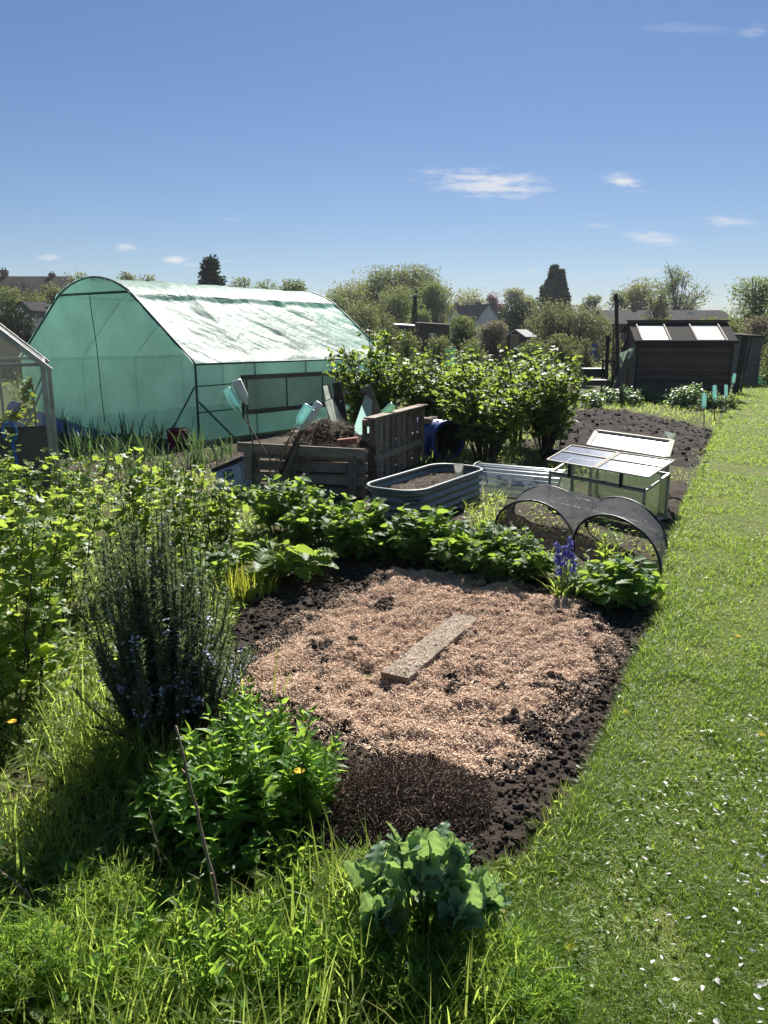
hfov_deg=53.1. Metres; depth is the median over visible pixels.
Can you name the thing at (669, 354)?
shed
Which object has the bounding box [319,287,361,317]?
tree
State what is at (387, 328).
tree
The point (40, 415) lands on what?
blue sheet
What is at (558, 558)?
bluebells
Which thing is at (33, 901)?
broad weed
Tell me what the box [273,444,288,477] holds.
cane
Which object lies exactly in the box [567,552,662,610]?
leafy plant
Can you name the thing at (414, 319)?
conifer
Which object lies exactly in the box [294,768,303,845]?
dandelion
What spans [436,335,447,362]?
door
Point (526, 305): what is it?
house
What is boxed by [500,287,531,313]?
tree
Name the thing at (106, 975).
upright weed
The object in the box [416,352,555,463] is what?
fruit bush
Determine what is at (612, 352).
fence post
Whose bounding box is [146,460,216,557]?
currant bush
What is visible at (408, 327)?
garden shed
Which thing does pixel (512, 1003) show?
feathery plant
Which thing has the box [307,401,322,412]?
plastic bottle
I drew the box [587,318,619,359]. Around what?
tree
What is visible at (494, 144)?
sky
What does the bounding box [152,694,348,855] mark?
perennial clump
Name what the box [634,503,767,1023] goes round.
fallen petals
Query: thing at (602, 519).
netted weeds
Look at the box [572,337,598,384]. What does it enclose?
tree
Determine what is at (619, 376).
plank
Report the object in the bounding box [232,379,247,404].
plastic bottle
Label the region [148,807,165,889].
dead stalk
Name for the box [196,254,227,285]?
conifer
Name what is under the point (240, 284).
tree
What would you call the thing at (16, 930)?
feathery plant
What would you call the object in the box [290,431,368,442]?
pallet
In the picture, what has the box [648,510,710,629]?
verge grass
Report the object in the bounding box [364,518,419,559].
leafy plant
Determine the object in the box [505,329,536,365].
garden hut
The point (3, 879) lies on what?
broad weed
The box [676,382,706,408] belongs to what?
bean plant
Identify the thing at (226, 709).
perennial clump
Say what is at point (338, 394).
plank
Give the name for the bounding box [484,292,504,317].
tree
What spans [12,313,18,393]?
cane
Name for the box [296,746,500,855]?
dead mound
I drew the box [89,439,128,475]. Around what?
onion clump
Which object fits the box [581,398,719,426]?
plot edge weeds
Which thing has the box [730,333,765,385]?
garden shed
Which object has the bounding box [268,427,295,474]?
cane
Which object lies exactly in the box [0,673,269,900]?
shaded grass
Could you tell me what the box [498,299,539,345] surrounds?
tree
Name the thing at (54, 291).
tree
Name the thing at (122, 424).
onion clump
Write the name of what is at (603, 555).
spurge plant
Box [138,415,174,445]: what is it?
onion clump
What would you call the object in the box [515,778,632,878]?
edge tuft
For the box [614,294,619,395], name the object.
fence post
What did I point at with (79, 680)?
grass tuft
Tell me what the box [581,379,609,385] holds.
crate
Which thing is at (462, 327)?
tree
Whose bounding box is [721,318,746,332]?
tree
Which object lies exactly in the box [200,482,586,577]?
row weeds
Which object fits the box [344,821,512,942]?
poppy plant
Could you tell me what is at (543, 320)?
tree
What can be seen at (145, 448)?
onion clump
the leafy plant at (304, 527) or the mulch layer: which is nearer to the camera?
the mulch layer
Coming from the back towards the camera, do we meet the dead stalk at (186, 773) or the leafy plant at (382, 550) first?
the leafy plant at (382, 550)
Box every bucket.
[165,427,188,450]
[587,344,597,353]
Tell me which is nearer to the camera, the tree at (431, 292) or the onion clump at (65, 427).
the onion clump at (65, 427)
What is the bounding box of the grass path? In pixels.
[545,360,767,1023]
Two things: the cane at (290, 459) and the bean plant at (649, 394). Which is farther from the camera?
the bean plant at (649, 394)
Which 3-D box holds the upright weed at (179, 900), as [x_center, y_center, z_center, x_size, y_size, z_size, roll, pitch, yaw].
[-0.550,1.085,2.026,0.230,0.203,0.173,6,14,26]
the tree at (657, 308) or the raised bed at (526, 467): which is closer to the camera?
the raised bed at (526, 467)
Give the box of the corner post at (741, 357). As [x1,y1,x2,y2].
[733,334,752,394]
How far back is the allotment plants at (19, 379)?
25.37 m
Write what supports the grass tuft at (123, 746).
on the ground at (516, 486)
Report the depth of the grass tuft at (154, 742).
2.76 m
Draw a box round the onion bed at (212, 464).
[62,441,219,489]
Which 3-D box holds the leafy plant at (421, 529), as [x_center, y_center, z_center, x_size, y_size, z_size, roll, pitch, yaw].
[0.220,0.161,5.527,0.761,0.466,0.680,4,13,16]
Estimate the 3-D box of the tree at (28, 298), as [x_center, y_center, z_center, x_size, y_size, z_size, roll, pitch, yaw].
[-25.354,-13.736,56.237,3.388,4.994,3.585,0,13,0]
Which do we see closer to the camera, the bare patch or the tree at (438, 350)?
the bare patch
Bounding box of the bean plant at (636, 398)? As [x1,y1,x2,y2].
[616,388,644,405]
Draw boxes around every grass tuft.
[0,671,165,787]
[12,640,116,738]
[33,669,120,763]
[38,694,247,808]
[50,697,206,795]
[96,658,254,759]
[219,643,291,718]
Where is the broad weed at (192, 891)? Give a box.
[153,879,241,929]
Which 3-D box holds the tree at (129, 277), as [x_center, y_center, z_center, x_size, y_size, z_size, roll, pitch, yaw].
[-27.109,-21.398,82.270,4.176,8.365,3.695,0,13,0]
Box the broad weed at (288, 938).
[254,910,333,979]
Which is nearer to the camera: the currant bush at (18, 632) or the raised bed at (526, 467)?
the currant bush at (18, 632)
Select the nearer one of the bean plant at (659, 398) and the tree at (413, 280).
the bean plant at (659, 398)
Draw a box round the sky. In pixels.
[0,0,767,318]
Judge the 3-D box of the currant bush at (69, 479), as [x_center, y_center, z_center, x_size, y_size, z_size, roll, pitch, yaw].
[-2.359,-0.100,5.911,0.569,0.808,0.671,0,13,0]
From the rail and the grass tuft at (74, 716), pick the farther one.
the rail
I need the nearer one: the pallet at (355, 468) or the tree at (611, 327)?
the pallet at (355, 468)
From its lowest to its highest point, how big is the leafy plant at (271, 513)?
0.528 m
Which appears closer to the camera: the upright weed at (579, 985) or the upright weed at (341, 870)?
the upright weed at (579, 985)
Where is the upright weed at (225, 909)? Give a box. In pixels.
[183,896,261,980]
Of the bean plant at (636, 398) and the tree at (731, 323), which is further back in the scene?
the tree at (731, 323)
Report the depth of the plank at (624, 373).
20.25 m
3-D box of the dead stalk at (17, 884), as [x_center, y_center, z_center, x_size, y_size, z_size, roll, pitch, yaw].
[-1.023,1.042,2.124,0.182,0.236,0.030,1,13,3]
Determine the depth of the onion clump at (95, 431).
11.55 m
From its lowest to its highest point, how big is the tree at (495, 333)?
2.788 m
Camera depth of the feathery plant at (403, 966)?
1.85 m
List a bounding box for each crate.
[580,368,603,377]
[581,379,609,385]
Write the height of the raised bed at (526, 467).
0.286 m
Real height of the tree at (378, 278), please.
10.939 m
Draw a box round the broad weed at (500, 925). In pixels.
[482,915,541,959]
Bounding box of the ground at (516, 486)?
[0,352,762,1023]
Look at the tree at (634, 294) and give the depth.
112.86 m
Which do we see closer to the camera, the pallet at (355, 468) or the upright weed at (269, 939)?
the upright weed at (269, 939)
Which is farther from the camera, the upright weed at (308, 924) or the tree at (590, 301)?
the tree at (590, 301)
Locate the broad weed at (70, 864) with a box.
[35,855,116,908]
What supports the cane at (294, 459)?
on the pallet at (355, 468)
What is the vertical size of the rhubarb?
0.298 m
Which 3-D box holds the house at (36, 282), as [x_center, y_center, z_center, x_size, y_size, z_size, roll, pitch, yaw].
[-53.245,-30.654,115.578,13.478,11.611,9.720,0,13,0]
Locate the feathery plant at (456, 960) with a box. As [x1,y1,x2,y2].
[400,890,544,1023]
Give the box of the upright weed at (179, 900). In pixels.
[131,883,214,968]
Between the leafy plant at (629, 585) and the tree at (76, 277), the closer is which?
the leafy plant at (629, 585)
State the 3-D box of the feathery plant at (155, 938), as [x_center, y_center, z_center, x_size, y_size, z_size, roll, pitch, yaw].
[-0.584,1.118,1.932,0.347,0.186,0.332,0,13,0]
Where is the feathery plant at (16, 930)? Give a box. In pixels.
[0,889,90,1023]
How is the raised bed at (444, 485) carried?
on the shaded soil
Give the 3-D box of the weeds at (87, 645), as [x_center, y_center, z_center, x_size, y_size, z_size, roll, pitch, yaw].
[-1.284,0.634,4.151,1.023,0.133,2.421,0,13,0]
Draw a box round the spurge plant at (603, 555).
[580,534,634,565]
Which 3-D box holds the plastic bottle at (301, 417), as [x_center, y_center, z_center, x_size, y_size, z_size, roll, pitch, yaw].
[-0.792,-0.958,7.614,0.187,0.241,0.110,0,13,0]
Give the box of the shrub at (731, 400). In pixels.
[721,391,743,409]
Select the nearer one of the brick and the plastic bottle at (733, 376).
the brick
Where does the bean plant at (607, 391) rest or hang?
on the ground at (516, 486)
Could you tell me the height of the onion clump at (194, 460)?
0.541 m
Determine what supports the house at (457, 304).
on the ground at (516, 486)
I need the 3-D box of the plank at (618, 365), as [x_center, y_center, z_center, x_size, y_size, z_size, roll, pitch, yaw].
[6.187,-3.877,20.342,0.620,1.408,0.064,-7,14,-27]
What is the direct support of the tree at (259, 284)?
on the ground at (516, 486)
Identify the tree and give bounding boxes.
[0,280,51,312]
[0,285,25,324]
[0,301,40,334]
[16,288,53,303]
[41,280,62,303]
[62,271,86,288]
[116,271,140,280]
[136,274,154,280]
[230,276,251,287]
[249,279,276,289]
[279,278,307,290]
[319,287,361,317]
[326,279,373,335]
[340,300,393,344]
[352,264,409,346]
[367,286,425,350]
[368,310,400,365]
[380,274,412,320]
[386,262,452,322]
[389,328,425,378]
[405,308,431,323]
[411,279,457,335]
[424,334,455,380]
[445,315,480,360]
[448,287,488,306]
[452,337,488,378]
[474,318,509,364]
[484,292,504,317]
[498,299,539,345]
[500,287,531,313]
[517,335,545,368]
[519,297,589,354]
[524,293,536,307]
[542,304,619,356]
[542,330,583,368]
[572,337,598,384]
[577,292,603,335]
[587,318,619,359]
[600,339,623,378]
[603,289,630,309]
[618,277,670,309]
[639,291,671,319]
[650,261,711,309]
[699,316,717,319]
[712,275,767,355]
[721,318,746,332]
[738,313,767,374]
[754,337,767,385]
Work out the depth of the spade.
7.29 m
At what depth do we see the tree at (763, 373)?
25.53 m
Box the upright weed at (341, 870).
[320,861,347,898]
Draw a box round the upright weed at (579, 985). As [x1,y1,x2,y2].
[529,946,589,1002]
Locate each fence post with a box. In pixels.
[600,362,603,392]
[604,335,609,388]
[611,327,614,387]
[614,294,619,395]
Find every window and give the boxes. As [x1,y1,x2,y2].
[243,375,351,409]
[429,333,435,348]
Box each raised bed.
[366,463,482,523]
[473,461,573,492]
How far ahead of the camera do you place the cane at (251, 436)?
7.74 m
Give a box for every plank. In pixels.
[322,384,337,421]
[332,381,348,426]
[361,385,380,414]
[381,612,477,682]
[608,338,628,388]
[609,360,627,396]
[615,344,635,395]
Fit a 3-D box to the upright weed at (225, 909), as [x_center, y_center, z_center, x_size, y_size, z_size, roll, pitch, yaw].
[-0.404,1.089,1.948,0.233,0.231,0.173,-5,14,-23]
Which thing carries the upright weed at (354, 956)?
on the ground at (516, 486)
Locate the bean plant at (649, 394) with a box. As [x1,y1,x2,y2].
[634,386,657,401]
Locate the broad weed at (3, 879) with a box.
[0,838,62,904]
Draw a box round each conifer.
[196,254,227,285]
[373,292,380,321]
[410,295,418,345]
[529,264,570,329]
[542,268,572,340]
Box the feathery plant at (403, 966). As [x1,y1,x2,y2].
[340,895,467,1023]
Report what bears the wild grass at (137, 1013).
on the ground at (516, 486)
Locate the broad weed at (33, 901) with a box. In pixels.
[1,897,82,957]
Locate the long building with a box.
[588,307,735,344]
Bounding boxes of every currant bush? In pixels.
[0,429,53,543]
[0,464,36,614]
[0,467,121,626]
[0,494,87,729]
[28,447,113,549]
[74,446,167,582]
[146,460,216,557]
[174,467,249,553]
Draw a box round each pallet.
[237,442,367,499]
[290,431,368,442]
[362,404,427,478]
[424,416,437,459]
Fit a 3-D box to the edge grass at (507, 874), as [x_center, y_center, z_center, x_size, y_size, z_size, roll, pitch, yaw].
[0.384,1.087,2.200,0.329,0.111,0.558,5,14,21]
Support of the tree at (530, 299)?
on the ground at (516, 486)
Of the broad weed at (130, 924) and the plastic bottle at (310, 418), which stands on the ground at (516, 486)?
the broad weed at (130, 924)
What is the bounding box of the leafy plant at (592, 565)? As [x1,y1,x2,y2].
[566,558,615,596]
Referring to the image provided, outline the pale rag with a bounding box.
[619,347,634,363]
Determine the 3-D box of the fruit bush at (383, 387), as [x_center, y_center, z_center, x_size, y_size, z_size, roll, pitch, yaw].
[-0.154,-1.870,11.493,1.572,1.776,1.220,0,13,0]
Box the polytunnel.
[19,276,390,440]
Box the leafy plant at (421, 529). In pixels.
[363,503,463,567]
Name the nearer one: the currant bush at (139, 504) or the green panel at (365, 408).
the currant bush at (139, 504)
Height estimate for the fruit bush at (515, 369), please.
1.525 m
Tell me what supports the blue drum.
on the ground at (516, 486)
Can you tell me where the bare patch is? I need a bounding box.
[659,478,692,528]
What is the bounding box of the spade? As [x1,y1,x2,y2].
[1,422,36,505]
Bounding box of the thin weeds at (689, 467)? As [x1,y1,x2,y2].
[671,448,706,485]
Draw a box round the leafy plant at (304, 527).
[275,488,358,547]
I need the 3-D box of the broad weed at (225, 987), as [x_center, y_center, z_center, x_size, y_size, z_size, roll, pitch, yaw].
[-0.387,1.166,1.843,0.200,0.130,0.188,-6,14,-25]
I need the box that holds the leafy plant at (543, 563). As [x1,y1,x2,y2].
[510,536,563,580]
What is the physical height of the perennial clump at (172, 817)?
0.349 m
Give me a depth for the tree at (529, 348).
38.94 m
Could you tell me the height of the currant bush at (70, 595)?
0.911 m
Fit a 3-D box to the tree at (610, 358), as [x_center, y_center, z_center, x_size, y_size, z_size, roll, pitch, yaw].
[8.235,-5.423,27.518,0.938,1.677,0.990,0,13,0]
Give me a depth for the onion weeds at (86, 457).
10.58 m
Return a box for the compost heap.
[276,413,383,487]
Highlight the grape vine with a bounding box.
[0,374,38,426]
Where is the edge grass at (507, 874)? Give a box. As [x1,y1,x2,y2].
[471,835,576,969]
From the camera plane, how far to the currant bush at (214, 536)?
5.74 m
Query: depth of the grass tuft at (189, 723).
2.95 m
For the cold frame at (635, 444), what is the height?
0.654 m
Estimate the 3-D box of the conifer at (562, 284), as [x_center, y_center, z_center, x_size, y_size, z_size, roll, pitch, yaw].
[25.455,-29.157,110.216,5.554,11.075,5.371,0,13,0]
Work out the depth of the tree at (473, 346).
27.32 m
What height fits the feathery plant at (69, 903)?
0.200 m
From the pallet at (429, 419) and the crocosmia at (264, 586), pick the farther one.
the pallet at (429, 419)
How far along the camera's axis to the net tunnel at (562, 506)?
6.13 m
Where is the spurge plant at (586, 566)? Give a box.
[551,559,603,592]
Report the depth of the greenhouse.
7.45 m
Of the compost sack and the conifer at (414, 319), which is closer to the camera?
the compost sack
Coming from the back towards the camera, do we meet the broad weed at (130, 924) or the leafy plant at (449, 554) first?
the leafy plant at (449, 554)
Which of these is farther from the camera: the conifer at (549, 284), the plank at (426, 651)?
the conifer at (549, 284)
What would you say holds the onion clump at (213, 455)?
on the onion bed at (212, 464)
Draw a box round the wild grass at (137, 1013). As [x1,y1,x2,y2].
[0,749,589,1023]
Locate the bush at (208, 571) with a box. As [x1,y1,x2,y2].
[0,463,293,728]
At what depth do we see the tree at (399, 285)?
94.29 m
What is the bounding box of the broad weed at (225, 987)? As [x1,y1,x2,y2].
[174,962,263,1023]
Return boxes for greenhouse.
[0,323,61,503]
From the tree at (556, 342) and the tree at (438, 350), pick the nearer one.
the tree at (438, 350)
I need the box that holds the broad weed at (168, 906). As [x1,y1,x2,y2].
[105,875,195,918]
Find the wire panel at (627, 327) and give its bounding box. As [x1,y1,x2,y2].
[612,324,630,392]
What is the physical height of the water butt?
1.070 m
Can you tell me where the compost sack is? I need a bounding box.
[211,456,251,493]
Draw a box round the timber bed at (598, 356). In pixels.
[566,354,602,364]
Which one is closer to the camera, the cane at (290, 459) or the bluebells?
the bluebells
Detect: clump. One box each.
[51,404,80,444]
[60,422,121,460]
[73,414,115,445]
[88,425,132,457]
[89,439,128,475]
[103,444,151,478]
[108,410,147,442]
[113,421,160,461]
[115,735,306,891]
[125,440,191,475]
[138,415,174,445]
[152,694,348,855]
[163,417,203,451]
[172,431,217,468]
[186,433,231,461]
[211,434,241,453]
[214,676,294,770]
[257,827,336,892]
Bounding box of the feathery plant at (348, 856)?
[311,832,394,902]
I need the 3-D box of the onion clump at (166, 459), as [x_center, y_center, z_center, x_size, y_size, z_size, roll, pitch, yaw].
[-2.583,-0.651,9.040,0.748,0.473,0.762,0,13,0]
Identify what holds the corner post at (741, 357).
on the ground at (516, 486)
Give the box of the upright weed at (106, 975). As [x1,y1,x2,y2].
[67,922,148,1023]
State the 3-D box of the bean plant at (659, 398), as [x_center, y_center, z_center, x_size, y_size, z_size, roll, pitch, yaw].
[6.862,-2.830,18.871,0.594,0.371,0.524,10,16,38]
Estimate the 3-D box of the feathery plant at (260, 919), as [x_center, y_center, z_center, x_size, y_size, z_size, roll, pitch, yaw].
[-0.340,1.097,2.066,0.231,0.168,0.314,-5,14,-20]
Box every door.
[395,335,405,360]
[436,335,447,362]
[743,349,760,385]
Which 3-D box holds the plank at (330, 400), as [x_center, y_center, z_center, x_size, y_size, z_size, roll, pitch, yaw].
[-0.598,-1.181,8.820,0.208,0.560,0.016,0,13,0]
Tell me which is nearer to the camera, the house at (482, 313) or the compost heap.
the compost heap
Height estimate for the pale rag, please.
0.450 m
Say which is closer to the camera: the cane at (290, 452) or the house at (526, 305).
the cane at (290, 452)
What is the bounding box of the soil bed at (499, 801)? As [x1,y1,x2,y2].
[215,554,653,868]
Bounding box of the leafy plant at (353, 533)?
[318,493,406,560]
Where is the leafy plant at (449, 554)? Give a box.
[426,519,513,575]
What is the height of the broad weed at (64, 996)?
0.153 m
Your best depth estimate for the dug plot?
13.01 m
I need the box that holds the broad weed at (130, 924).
[87,902,160,965]
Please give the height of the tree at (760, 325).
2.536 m
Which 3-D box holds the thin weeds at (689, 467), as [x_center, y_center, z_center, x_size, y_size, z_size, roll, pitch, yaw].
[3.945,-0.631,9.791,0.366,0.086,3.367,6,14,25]
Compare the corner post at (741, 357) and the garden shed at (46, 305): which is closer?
the corner post at (741, 357)
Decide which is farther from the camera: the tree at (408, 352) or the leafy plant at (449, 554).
the tree at (408, 352)
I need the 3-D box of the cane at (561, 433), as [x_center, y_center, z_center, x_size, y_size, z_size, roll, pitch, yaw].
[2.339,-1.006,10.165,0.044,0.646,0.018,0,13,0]
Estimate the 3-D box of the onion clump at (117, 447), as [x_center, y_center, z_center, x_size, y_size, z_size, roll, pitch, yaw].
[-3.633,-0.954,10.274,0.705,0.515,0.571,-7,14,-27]
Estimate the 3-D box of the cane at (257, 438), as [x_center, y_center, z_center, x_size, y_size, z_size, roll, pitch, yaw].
[-1.278,-0.752,7.672,0.367,0.614,0.016,0,13,0]
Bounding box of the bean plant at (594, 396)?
[580,389,606,408]
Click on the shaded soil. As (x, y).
(551, 538)
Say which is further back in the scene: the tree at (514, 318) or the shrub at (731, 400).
the tree at (514, 318)
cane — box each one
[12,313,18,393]
[21,308,23,340]
[237,406,274,466]
[244,403,257,466]
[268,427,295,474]
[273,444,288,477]
[279,430,302,474]
[282,444,297,477]
[290,442,299,477]
[559,411,563,450]
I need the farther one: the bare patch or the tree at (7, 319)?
the tree at (7, 319)
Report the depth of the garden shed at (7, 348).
28.39 m
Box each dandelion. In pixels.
[8,719,16,759]
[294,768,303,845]
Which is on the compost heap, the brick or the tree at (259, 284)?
the brick
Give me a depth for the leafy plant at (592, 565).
4.75 m
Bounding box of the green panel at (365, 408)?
[353,390,371,434]
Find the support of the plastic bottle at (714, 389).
on the cane
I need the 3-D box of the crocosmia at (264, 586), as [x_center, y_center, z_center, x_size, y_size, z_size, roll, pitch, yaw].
[-0.737,0.438,4.851,0.217,0.211,0.202,-11,17,-41]
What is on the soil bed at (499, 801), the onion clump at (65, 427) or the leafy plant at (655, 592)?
the leafy plant at (655, 592)
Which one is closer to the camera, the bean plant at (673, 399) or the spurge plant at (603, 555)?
the spurge plant at (603, 555)
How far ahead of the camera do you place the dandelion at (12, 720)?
2.92 m
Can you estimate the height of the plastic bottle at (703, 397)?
0.315 m
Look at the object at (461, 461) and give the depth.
10.11 m
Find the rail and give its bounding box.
[602,360,618,362]
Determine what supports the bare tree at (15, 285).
on the ground at (516, 486)
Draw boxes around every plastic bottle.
[222,387,241,413]
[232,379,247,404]
[295,403,312,426]
[298,409,317,431]
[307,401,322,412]
[380,404,395,412]
[701,393,706,410]
[712,385,716,402]
[724,385,727,399]
[732,373,735,384]
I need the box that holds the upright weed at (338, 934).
[307,894,362,991]
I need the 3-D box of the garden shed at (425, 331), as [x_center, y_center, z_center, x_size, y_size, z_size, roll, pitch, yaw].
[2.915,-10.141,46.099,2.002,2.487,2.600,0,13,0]
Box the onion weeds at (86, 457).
[55,436,229,474]
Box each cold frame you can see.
[546,445,674,524]
[586,430,674,513]
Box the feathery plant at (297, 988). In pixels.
[245,912,368,1023]
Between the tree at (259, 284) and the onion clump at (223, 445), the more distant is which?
the tree at (259, 284)
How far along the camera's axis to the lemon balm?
5.01 m
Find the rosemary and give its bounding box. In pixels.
[69,497,256,759]
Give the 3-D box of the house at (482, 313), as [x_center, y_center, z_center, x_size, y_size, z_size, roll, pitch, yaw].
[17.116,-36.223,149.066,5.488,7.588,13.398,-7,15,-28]
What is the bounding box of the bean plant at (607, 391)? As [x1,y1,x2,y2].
[602,384,631,403]
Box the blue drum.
[417,417,463,460]
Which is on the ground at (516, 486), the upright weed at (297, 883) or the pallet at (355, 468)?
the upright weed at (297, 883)
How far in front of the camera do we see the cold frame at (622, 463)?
7.01 m
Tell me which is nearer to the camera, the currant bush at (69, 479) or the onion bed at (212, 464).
the currant bush at (69, 479)
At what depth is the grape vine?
8.17 m
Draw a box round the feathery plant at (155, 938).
[67,902,216,1016]
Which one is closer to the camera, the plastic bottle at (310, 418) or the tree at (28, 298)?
the plastic bottle at (310, 418)
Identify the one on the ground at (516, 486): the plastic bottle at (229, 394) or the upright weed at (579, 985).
the upright weed at (579, 985)
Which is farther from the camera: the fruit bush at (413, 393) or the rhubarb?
the fruit bush at (413, 393)
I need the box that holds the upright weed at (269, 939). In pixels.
[220,908,301,1012]
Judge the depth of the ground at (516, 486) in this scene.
6.35 m
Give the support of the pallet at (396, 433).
on the shaded soil
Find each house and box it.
[0,268,73,314]
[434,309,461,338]
[444,300,480,308]
[456,304,501,342]
[503,301,574,342]
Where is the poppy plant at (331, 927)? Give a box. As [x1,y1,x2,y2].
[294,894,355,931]
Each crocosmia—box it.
[211,557,263,606]
[250,568,282,597]
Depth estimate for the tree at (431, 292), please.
90.79 m
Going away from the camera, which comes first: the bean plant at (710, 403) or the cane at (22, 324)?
the bean plant at (710, 403)
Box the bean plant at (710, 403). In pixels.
[698,391,728,410]
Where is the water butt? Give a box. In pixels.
[445,347,455,366]
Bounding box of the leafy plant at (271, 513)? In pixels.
[240,474,325,534]
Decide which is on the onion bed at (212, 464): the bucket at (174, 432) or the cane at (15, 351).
the bucket at (174, 432)
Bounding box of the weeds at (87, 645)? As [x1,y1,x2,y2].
[34,568,256,752]
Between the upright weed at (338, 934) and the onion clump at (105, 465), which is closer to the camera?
the upright weed at (338, 934)
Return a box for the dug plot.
[522,408,712,467]
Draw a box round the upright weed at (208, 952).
[158,908,228,1008]
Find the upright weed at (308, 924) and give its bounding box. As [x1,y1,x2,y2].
[282,896,330,964]
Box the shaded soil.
[214,434,649,578]
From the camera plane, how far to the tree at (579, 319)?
46.26 m
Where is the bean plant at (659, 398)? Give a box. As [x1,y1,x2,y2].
[653,389,675,403]
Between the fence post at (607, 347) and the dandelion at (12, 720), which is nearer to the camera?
the dandelion at (12, 720)
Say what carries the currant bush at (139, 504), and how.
on the ground at (516, 486)
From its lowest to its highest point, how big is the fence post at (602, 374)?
1.049 m
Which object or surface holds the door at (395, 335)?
in the garden shed at (408, 327)
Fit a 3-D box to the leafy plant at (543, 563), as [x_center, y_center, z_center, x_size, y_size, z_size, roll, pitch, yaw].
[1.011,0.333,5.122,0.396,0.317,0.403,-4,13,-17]
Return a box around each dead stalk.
[0,870,34,908]
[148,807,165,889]
[175,725,224,941]
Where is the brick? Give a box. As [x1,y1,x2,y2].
[337,437,357,445]
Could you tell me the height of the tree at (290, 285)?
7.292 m
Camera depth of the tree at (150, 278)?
81.45 m
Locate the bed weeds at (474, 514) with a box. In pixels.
[458,480,507,527]
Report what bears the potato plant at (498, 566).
on the soil bed at (499, 801)
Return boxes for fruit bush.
[322,326,424,425]
[383,341,465,416]
[415,348,502,448]
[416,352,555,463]
[476,344,554,445]
[509,343,592,451]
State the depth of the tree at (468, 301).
186.69 m
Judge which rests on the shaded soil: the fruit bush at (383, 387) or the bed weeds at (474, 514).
the bed weeds at (474, 514)
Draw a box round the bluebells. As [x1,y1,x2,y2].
[533,536,589,596]
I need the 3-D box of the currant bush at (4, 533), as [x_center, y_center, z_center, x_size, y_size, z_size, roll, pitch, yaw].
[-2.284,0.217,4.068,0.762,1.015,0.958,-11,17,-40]
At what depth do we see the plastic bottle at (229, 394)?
7.56 m
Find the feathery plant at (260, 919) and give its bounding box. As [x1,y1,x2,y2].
[221,865,290,955]
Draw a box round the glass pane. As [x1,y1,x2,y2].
[324,398,347,424]
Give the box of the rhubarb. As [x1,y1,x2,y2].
[220,534,338,584]
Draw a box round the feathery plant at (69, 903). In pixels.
[34,853,154,951]
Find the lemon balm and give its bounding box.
[176,537,245,587]
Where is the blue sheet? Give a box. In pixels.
[5,401,119,437]
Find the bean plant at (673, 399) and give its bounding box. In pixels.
[662,387,688,406]
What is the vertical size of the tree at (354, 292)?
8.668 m
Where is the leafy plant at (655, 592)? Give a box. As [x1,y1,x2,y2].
[648,577,666,602]
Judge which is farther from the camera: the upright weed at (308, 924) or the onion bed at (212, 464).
the onion bed at (212, 464)
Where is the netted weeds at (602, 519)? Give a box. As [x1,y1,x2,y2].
[509,496,660,560]
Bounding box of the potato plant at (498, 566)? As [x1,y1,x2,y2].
[459,519,543,581]
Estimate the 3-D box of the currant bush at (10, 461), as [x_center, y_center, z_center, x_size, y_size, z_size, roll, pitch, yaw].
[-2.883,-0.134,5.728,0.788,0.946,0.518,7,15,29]
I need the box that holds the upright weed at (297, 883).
[258,858,319,937]
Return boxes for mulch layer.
[250,570,599,774]
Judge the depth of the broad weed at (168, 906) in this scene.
2.14 m
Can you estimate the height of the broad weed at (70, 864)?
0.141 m
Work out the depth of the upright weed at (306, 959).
1.85 m
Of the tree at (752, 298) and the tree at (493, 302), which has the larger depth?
the tree at (493, 302)
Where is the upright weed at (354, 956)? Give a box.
[333,916,397,1014]
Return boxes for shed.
[0,335,31,380]
[10,301,46,334]
[39,302,50,309]
[394,323,414,360]
[415,322,451,364]
[620,320,738,399]
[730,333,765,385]
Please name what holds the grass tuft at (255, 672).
on the ground at (516, 486)
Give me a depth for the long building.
100.27 m
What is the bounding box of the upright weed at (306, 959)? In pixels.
[261,925,326,1020]
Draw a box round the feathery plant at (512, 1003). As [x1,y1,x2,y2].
[456,910,585,1023]
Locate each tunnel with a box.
[494,484,667,578]
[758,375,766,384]
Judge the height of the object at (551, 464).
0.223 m
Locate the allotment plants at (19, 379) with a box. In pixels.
[0,351,733,401]
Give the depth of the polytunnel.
13.01 m
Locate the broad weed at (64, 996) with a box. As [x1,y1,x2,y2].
[0,942,104,1011]
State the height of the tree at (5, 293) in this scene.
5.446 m
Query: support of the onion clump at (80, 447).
on the onion bed at (212, 464)

